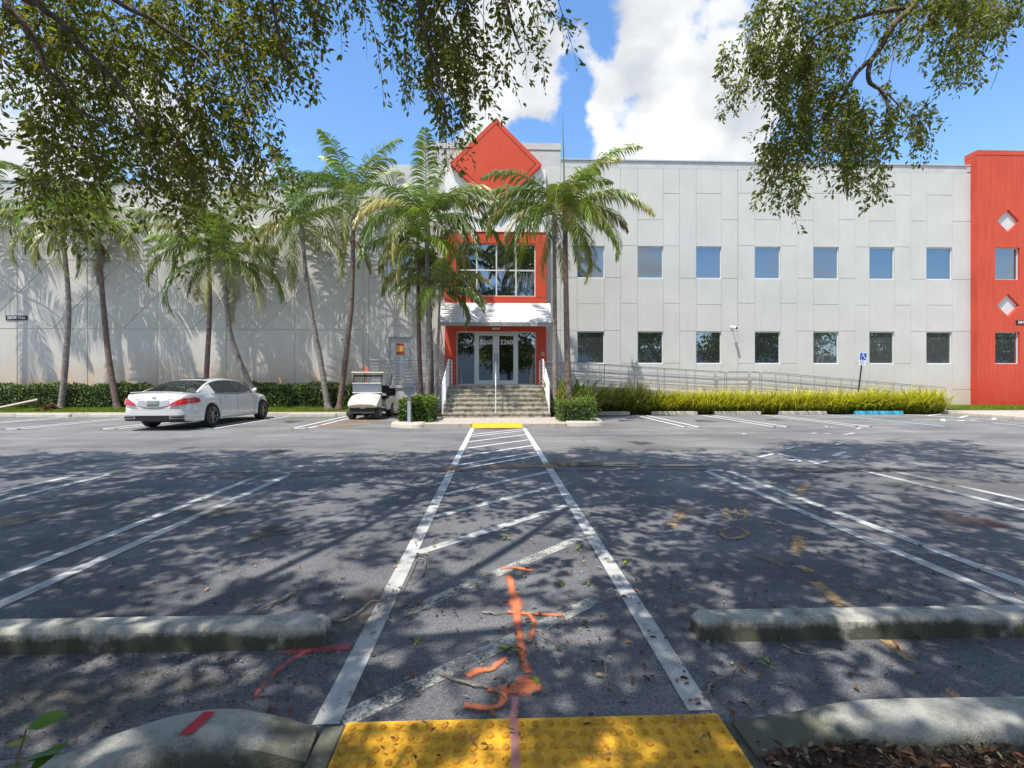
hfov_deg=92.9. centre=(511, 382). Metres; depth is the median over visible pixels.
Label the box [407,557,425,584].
twig
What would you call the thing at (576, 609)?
crosswalk marking
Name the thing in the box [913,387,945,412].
strap leaf plant
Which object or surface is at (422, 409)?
shrub
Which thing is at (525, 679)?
spray paint mark
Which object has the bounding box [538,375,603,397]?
strap leaf plant
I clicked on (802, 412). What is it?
wheel stop
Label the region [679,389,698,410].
strap leaf plant
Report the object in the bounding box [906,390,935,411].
strap leaf plant
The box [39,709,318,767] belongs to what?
kerb
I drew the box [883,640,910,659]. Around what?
spray paint mark
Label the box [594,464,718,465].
wet stain
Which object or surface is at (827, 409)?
strap leaf plant
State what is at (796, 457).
spray paint mark
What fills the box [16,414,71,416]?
wheel stop
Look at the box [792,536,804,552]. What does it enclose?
spray paint mark
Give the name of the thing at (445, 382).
stair railing
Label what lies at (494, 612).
twig
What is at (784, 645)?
twig
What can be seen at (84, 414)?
kerb
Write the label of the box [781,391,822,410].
strap leaf plant
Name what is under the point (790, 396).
strap leaf plant
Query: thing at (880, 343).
window
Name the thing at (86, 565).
parking line
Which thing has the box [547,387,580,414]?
strap leaf plant
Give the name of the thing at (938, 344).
window
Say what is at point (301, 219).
palm tree
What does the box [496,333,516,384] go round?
door
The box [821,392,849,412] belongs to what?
strap leaf plant
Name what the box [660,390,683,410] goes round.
strap leaf plant
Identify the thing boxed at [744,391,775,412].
strap leaf plant
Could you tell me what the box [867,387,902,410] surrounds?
strap leaf plant
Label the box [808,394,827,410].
strap leaf plant
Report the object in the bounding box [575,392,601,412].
strap leaf plant
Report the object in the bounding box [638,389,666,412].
strap leaf plant
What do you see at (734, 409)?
strap leaf plant
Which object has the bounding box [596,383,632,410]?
strap leaf plant
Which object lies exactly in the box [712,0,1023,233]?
oak tree
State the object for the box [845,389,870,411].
strap leaf plant
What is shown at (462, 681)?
twig
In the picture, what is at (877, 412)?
wheel stop
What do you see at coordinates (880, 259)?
window
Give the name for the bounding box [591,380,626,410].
strap leaf plant
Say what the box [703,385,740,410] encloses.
strap leaf plant
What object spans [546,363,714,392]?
ramp railing
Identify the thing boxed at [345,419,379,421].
rust stain
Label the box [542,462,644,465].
wet stain
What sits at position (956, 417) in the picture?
crosswalk marking
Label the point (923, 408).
strap leaf plant
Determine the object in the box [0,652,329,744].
fallen leaves
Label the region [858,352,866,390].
parking sign
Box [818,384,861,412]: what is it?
strap leaf plant
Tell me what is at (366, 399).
golf cart
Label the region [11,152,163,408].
palm tree
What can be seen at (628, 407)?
strap leaf plant
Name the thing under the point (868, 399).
strap leaf plant
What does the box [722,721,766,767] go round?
ramp pad
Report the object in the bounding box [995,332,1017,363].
window
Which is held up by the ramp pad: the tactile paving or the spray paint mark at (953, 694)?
the tactile paving
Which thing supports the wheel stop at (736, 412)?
on the parking lot at (93, 446)
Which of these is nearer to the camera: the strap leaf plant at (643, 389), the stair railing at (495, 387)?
the stair railing at (495, 387)
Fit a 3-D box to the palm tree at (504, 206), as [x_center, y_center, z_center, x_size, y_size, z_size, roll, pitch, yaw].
[1.408,-3.161,18.361,4.948,8.826,4.631,0,0,37]
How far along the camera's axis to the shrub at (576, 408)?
15.23 m
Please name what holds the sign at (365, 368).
on the planting bed
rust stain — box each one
[309,424,355,426]
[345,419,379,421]
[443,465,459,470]
[486,465,558,467]
[541,463,556,469]
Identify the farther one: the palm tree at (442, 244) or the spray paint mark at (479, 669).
the palm tree at (442, 244)
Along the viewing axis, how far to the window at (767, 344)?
22.52 m
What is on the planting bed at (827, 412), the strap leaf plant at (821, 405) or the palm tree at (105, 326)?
the strap leaf plant at (821, 405)
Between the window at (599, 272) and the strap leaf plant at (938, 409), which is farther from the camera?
the window at (599, 272)
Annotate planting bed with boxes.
[594,412,937,413]
[769,745,1023,767]
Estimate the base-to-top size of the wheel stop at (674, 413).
0.142 m
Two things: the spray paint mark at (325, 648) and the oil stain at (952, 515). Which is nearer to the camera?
the spray paint mark at (325, 648)
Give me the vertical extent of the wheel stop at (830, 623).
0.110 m
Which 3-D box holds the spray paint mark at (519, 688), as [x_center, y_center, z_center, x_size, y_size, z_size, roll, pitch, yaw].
[0.028,1.335,2.128,0.206,0.001,0.206,0,0,-2]
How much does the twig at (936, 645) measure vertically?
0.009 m
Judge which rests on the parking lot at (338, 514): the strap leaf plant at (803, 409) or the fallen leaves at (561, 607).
the fallen leaves at (561, 607)
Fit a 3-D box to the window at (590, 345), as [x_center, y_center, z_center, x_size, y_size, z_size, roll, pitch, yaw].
[3.587,-1.575,22.231,1.245,1.456,0.050,0,0,-2]
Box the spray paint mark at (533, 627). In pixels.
[526,614,535,641]
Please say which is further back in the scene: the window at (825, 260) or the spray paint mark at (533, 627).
the window at (825, 260)
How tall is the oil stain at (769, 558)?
0.001 m
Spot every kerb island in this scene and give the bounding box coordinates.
[391,415,439,427]
[551,414,602,425]
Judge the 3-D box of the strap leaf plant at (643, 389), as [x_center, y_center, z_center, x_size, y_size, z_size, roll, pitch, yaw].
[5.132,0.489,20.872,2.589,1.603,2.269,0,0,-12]
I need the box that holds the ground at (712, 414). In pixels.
[347,412,930,767]
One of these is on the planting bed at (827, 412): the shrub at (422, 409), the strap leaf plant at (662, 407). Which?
the strap leaf plant at (662, 407)
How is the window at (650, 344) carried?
in the office building
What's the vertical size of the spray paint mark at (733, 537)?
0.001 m
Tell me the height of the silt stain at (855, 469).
0.001 m
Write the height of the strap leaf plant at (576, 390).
1.472 m
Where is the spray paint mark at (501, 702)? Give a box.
[463,687,507,709]
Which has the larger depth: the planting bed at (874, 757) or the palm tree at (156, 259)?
the palm tree at (156, 259)
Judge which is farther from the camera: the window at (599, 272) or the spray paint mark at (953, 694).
the window at (599, 272)
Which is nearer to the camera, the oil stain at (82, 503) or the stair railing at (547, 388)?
the oil stain at (82, 503)
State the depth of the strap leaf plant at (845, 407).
20.48 m
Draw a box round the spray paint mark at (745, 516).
[720,507,746,520]
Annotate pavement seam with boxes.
[33,467,1023,473]
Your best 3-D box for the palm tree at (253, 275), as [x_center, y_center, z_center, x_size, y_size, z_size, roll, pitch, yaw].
[-12.034,-3.506,20.215,5.162,9.474,5.080,0,0,-2]
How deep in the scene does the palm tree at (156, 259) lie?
19.78 m
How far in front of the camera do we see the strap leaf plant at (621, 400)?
20.14 m
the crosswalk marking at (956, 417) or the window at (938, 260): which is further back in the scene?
the window at (938, 260)
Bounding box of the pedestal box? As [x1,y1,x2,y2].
[402,383,415,421]
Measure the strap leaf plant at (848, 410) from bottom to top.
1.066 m
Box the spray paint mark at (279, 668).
[253,647,317,695]
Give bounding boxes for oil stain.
[0,513,59,527]
[69,501,92,507]
[242,525,289,542]
[672,505,703,514]
[758,554,784,565]
[901,498,923,502]
[936,511,1006,525]
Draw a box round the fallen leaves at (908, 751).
[756,737,1023,767]
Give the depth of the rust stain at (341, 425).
15.01 m
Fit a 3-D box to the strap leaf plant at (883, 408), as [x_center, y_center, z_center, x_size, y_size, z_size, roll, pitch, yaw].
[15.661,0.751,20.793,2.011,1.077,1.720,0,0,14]
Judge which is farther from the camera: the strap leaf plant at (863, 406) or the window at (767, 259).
the window at (767, 259)
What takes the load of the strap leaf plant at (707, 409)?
on the planting bed at (827, 412)
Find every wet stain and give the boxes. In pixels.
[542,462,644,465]
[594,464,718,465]
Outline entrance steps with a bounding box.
[441,385,550,417]
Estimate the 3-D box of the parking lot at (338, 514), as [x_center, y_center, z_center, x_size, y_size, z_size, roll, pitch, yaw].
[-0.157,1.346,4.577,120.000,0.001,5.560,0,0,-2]
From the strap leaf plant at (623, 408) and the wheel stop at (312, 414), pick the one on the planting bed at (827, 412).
the strap leaf plant at (623, 408)
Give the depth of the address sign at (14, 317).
21.24 m
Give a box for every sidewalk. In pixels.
[423,417,566,427]
[945,410,1023,415]
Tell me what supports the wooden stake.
on the lawn at (119, 410)
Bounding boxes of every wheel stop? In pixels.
[0,614,331,654]
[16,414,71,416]
[90,414,125,416]
[288,413,336,416]
[596,411,629,414]
[651,411,697,414]
[690,605,1023,641]
[713,411,760,414]
[778,411,826,414]
[853,411,903,413]
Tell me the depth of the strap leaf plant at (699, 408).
20.34 m
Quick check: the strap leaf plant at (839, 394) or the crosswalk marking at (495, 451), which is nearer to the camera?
the crosswalk marking at (495, 451)
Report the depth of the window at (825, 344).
22.61 m
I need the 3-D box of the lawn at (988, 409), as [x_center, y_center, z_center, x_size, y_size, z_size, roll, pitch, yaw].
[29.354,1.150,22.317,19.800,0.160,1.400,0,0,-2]
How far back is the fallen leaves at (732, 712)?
2.27 m
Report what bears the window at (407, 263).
in the office building
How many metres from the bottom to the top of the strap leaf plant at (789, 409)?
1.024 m
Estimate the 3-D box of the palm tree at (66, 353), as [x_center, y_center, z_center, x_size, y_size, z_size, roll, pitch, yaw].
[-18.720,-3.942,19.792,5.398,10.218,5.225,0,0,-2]
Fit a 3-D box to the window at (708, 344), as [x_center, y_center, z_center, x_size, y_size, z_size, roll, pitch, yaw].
[9.036,-1.583,22.417,1.177,1.469,0.050,0,0,-2]
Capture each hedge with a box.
[0,381,163,407]
[242,380,354,406]
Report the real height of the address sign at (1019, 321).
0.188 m
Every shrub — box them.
[6,710,68,767]
[395,393,438,421]
[554,395,597,421]
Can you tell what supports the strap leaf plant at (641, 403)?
on the planting bed at (827, 412)
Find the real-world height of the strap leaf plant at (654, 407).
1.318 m
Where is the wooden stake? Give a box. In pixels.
[0,399,37,408]
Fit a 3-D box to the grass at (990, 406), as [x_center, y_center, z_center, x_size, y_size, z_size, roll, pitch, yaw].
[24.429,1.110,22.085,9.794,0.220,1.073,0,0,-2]
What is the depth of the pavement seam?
7.31 m
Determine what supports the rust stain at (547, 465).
on the parking lot at (93, 446)
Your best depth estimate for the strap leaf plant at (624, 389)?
20.14 m
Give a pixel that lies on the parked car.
(208, 402)
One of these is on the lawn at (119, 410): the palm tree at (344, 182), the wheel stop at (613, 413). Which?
the palm tree at (344, 182)
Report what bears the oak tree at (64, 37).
on the planting bed
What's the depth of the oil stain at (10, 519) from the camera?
4.77 m
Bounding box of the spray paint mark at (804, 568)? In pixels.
[796,565,811,570]
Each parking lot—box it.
[0,414,1023,473]
[0,468,1023,758]
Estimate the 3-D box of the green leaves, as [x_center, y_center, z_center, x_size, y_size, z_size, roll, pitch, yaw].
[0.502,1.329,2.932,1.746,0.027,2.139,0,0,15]
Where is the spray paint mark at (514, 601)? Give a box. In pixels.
[506,574,530,672]
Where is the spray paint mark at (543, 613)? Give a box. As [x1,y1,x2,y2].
[507,610,562,615]
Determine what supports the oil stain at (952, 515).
on the parking lot at (338, 514)
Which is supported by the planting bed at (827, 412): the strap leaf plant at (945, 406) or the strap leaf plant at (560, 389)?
the strap leaf plant at (945, 406)
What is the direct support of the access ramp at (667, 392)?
on the ground at (712, 414)
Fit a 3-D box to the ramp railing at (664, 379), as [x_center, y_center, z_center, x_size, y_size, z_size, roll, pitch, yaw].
[5.323,-0.181,21.114,7.974,1.383,0.036,0,0,-2]
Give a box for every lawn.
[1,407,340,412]
[949,406,1023,409]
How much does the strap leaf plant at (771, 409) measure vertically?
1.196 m
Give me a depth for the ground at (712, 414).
21.36 m
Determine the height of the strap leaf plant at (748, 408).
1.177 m
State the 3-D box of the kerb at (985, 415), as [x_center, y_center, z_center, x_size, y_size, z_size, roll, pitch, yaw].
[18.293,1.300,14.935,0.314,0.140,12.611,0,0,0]
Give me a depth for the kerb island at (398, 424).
14.36 m
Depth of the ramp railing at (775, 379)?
22.36 m
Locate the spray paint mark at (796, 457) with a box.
[779,454,814,461]
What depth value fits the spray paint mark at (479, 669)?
2.26 m
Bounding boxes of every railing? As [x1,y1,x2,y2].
[370,360,449,384]
[442,359,451,412]
[495,362,495,412]
[539,359,549,412]
[544,362,724,391]
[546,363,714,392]
[716,372,748,392]
[726,371,759,393]
[750,372,926,392]
[761,371,945,398]
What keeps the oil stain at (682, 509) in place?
on the parking lot at (338, 514)
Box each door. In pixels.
[390,338,409,384]
[476,333,495,384]
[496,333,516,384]
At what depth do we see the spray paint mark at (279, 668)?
2.32 m
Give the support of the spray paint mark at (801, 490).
on the parking lot at (338, 514)
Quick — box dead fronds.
[35,402,57,410]
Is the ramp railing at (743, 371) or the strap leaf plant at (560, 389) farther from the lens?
the ramp railing at (743, 371)
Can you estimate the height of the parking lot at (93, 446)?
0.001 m
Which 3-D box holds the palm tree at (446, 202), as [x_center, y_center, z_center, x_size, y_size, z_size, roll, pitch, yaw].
[-3.209,-4.193,18.373,5.764,10.897,6.807,0,0,-2]
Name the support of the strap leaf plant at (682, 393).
on the planting bed at (827, 412)
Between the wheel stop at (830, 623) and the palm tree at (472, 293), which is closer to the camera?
the wheel stop at (830, 623)
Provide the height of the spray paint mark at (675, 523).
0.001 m
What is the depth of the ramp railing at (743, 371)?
21.27 m
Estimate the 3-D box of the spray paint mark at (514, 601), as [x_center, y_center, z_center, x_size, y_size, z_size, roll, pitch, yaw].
[0.028,1.337,2.808,0.184,0.001,1.162,0,0,-2]
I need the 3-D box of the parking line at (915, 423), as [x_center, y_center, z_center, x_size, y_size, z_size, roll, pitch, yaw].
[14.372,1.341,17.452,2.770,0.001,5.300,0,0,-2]
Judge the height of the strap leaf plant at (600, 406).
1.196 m
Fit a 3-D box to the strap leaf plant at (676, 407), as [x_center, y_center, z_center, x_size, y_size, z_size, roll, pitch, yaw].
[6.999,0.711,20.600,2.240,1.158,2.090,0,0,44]
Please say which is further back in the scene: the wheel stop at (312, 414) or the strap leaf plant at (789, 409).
the strap leaf plant at (789, 409)
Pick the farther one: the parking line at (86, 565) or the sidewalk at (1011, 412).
the sidewalk at (1011, 412)
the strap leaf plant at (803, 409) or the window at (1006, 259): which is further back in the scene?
the window at (1006, 259)
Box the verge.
[0,757,57,767]
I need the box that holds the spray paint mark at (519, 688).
[498,682,540,693]
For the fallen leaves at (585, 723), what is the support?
on the tactile paving
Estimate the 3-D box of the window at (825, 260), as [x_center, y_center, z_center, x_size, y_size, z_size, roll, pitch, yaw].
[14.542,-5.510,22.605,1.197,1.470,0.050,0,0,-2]
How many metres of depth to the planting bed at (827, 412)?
20.79 m
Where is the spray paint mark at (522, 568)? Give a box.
[502,566,531,570]
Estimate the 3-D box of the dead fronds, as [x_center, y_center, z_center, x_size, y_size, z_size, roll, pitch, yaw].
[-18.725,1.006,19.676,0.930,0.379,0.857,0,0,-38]
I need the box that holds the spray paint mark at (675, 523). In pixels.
[666,513,683,525]
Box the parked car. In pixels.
[124,378,267,426]
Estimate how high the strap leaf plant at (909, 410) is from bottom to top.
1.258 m
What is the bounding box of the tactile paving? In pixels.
[304,714,752,767]
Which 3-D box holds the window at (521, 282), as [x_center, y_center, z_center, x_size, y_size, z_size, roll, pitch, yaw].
[-0.697,-4.999,21.774,3.502,2.364,0.050,0,0,-2]
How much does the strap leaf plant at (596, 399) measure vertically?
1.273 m
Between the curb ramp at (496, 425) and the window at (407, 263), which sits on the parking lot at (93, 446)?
the curb ramp at (496, 425)
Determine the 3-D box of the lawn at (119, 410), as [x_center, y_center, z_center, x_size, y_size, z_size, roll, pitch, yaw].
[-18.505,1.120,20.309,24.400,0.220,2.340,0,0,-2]
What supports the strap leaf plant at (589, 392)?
on the kerb island at (598, 422)
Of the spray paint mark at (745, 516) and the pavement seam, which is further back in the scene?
the pavement seam
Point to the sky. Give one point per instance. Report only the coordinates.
(646, 79)
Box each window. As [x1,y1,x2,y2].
[387,251,412,276]
[457,244,534,296]
[577,247,603,277]
[577,332,603,363]
[638,247,662,277]
[638,332,662,363]
[696,247,720,278]
[696,332,720,363]
[755,247,779,278]
[755,332,779,363]
[813,247,837,278]
[813,332,837,363]
[869,248,892,278]
[869,332,892,363]
[926,248,950,279]
[926,332,950,363]
[995,248,1017,279]
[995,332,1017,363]
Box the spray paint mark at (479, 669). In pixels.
[465,656,506,676]
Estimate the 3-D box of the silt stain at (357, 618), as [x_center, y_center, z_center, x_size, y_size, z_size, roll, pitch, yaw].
[-0.790,1.335,2.865,0.698,0.001,1.084,0,0,-2]
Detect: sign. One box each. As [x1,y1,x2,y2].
[6,315,27,319]
[362,366,368,382]
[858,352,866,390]
[1016,320,1023,323]
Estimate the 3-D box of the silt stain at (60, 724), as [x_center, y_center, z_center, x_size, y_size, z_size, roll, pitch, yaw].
[-1.867,1.336,2.046,1.915,0.001,0.656,0,0,-2]
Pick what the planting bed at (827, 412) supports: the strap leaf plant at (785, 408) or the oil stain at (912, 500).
the strap leaf plant at (785, 408)
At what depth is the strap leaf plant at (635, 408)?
20.12 m
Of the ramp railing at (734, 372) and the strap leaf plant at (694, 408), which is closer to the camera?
the strap leaf plant at (694, 408)
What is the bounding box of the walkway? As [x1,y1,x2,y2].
[381,385,441,413]
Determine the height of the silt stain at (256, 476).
0.001 m
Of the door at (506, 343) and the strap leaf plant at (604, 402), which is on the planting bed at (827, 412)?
the strap leaf plant at (604, 402)
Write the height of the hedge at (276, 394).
1.343 m
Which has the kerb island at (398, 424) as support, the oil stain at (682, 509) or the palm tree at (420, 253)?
the palm tree at (420, 253)
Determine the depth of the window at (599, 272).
22.24 m
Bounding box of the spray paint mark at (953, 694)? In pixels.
[946,689,960,696]
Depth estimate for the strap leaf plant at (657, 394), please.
20.33 m
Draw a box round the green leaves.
[414,536,775,685]
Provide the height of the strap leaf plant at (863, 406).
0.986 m
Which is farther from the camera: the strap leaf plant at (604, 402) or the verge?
the strap leaf plant at (604, 402)
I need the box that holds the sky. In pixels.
[0,0,1023,183]
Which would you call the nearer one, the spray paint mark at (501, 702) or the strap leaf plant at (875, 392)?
the spray paint mark at (501, 702)
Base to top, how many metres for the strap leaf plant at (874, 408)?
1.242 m
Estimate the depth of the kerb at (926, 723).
1.76 m
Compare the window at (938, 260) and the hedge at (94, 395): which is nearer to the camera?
the hedge at (94, 395)
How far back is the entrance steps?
17.86 m
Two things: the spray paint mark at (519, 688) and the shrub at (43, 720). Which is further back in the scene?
the spray paint mark at (519, 688)
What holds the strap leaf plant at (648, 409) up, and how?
on the planting bed at (827, 412)
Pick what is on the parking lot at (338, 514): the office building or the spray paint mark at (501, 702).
the spray paint mark at (501, 702)
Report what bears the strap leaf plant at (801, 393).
on the planting bed at (827, 412)
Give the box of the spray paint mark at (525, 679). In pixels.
[516,675,537,683]
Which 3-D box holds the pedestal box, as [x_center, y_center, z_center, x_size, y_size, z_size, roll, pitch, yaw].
[-3.088,0.627,14.613,0.360,1.205,0.360,0,0,-2]
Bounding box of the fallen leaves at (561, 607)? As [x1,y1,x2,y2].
[25,461,1023,716]
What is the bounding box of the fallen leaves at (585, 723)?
[380,713,710,767]
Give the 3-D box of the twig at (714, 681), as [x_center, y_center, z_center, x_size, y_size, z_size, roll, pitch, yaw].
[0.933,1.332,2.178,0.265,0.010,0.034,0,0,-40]
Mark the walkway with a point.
(400, 394)
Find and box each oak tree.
[0,0,587,289]
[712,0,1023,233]
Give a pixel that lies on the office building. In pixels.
(918, 280)
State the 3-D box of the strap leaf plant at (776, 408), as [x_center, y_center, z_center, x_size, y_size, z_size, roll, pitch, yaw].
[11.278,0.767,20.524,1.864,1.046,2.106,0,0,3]
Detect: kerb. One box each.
[0,412,346,416]
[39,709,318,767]
[732,696,1023,766]
[931,411,1023,419]
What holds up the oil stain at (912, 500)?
on the parking lot at (338, 514)
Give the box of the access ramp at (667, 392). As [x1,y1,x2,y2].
[550,385,785,413]
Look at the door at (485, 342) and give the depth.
21.75 m
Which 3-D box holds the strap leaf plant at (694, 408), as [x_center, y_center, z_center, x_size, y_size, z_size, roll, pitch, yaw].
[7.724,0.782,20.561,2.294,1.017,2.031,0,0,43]
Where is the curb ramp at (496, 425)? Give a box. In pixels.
[472,423,522,427]
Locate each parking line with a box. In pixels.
[0,468,1023,607]
[6,415,871,428]
[834,415,1023,425]
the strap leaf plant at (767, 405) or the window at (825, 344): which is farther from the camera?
the window at (825, 344)
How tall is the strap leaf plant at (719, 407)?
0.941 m
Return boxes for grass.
[947,404,1023,409]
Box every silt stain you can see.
[10,676,203,726]
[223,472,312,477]
[333,596,395,629]
[804,468,930,472]
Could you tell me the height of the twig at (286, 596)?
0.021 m
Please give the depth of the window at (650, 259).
22.33 m
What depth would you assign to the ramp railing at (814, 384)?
21.40 m
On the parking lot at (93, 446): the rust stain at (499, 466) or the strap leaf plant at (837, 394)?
the rust stain at (499, 466)
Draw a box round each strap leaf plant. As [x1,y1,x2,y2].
[536,374,585,413]
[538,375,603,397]
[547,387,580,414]
[550,378,603,403]
[565,375,615,404]
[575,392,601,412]
[579,385,616,411]
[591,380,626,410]
[595,390,610,410]
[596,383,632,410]
[597,391,613,410]
[608,379,645,412]
[611,379,651,401]
[611,389,636,410]
[613,389,630,409]
[617,378,644,408]
[618,378,662,412]
[619,381,656,412]
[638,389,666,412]
[639,394,656,412]
[644,385,670,410]
[649,387,670,410]
[653,389,674,410]
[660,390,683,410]
[664,389,694,410]
[670,388,698,410]
[673,388,692,402]
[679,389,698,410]
[679,389,709,410]
[682,388,713,412]
[691,385,724,412]
[702,389,726,412]
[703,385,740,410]
[711,395,730,410]
[715,392,745,410]
[720,388,743,403]
[724,389,758,410]
[726,392,759,410]
[735,386,764,410]
[740,391,766,410]
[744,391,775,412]
[756,394,788,412]
[757,385,793,412]
[761,389,786,412]
[763,389,798,410]
[772,387,812,403]
[778,389,809,410]
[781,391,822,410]
[787,384,819,404]
[794,392,821,410]
[797,389,826,410]
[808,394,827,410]
[810,388,840,410]
[810,394,843,412]
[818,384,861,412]
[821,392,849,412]
[823,384,859,405]
[830,391,858,412]
[844,389,865,411]
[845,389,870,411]
[846,387,891,410]
[852,390,880,410]
[858,385,892,410]
[859,384,892,403]
[861,390,898,410]
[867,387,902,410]
[883,395,911,410]
[888,390,909,410]
[890,389,930,412]
[895,384,929,411]
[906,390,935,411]
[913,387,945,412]
[913,387,947,412]
[915,388,956,411]
[922,385,971,411]
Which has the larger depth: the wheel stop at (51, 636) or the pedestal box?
the pedestal box
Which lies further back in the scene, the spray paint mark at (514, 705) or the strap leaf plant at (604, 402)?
the strap leaf plant at (604, 402)
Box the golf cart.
[348,372,395,418]
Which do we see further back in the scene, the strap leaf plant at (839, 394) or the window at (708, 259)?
the window at (708, 259)
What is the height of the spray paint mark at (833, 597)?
0.001 m
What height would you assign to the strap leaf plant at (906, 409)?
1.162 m
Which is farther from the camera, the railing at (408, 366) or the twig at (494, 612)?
the railing at (408, 366)
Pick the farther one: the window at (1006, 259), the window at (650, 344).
the window at (1006, 259)
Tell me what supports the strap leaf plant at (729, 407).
on the planting bed at (827, 412)
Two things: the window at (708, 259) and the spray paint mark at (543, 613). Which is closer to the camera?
the spray paint mark at (543, 613)
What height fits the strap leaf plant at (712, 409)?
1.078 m
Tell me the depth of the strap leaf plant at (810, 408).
20.42 m
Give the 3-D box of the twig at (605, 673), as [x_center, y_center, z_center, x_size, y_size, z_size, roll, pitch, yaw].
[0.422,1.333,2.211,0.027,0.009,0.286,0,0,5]
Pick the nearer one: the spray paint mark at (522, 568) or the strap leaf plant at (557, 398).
the spray paint mark at (522, 568)
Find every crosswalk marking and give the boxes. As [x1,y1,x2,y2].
[312,470,712,724]
[342,535,617,724]
[418,471,567,553]
[448,428,553,470]
[458,429,538,469]
[906,414,995,420]
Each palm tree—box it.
[0,160,39,260]
[0,161,129,408]
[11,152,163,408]
[120,187,273,377]
[141,185,285,392]
[215,146,371,409]
[256,128,418,409]
[348,124,502,402]
[356,169,453,394]
[380,226,467,394]
[387,242,491,407]
[476,177,613,415]
[480,113,655,398]
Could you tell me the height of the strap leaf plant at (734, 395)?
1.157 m
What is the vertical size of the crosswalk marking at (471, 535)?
0.001 m
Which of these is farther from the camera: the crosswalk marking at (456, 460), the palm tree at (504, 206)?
the palm tree at (504, 206)
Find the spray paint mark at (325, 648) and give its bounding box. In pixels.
[287,644,350,653]
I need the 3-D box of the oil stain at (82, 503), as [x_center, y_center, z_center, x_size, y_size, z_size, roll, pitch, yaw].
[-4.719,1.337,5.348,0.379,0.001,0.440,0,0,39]
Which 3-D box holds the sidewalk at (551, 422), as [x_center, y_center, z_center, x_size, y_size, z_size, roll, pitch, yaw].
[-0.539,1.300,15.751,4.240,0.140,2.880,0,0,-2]
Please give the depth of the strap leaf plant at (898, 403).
20.63 m
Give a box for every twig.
[252,591,294,613]
[331,598,386,622]
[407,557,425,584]
[437,671,504,697]
[482,611,507,613]
[599,657,607,695]
[707,668,735,693]
[782,643,828,654]
[925,644,951,648]
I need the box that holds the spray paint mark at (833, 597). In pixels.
[810,581,848,606]
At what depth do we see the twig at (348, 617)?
2.77 m
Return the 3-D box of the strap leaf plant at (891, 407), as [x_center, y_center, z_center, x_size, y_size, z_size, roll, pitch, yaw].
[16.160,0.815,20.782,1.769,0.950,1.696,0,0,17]
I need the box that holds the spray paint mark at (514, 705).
[510,696,518,717]
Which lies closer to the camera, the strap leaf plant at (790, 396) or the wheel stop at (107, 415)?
the wheel stop at (107, 415)
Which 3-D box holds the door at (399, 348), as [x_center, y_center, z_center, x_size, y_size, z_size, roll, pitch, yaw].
[-5.030,-0.923,21.880,0.927,2.077,0.142,0,0,-2]
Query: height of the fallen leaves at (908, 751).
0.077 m
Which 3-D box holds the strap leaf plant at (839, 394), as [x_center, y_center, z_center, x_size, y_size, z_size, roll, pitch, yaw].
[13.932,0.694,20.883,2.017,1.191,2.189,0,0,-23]
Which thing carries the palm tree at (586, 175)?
on the kerb island at (598, 422)
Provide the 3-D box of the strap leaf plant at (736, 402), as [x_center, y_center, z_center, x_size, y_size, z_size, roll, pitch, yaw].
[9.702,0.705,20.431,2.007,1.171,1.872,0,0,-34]
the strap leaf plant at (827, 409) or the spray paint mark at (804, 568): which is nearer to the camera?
the spray paint mark at (804, 568)
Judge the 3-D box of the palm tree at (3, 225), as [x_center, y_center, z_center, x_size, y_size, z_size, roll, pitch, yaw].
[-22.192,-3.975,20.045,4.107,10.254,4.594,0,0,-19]
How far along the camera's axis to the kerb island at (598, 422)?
14.96 m
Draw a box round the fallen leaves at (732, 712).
[226,571,792,740]
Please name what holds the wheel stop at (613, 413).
on the parking lot at (93, 446)
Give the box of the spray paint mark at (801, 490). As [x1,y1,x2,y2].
[794,484,810,492]
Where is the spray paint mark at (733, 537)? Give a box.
[719,526,748,538]
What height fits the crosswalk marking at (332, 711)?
0.001 m
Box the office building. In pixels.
[0,118,1023,409]
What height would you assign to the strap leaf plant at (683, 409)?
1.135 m
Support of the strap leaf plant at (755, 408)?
on the planting bed at (827, 412)
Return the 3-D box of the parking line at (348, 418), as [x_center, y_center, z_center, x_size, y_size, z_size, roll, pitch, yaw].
[-3.224,1.341,16.725,28.020,0.001,5.150,0,0,-2]
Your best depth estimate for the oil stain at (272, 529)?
4.35 m

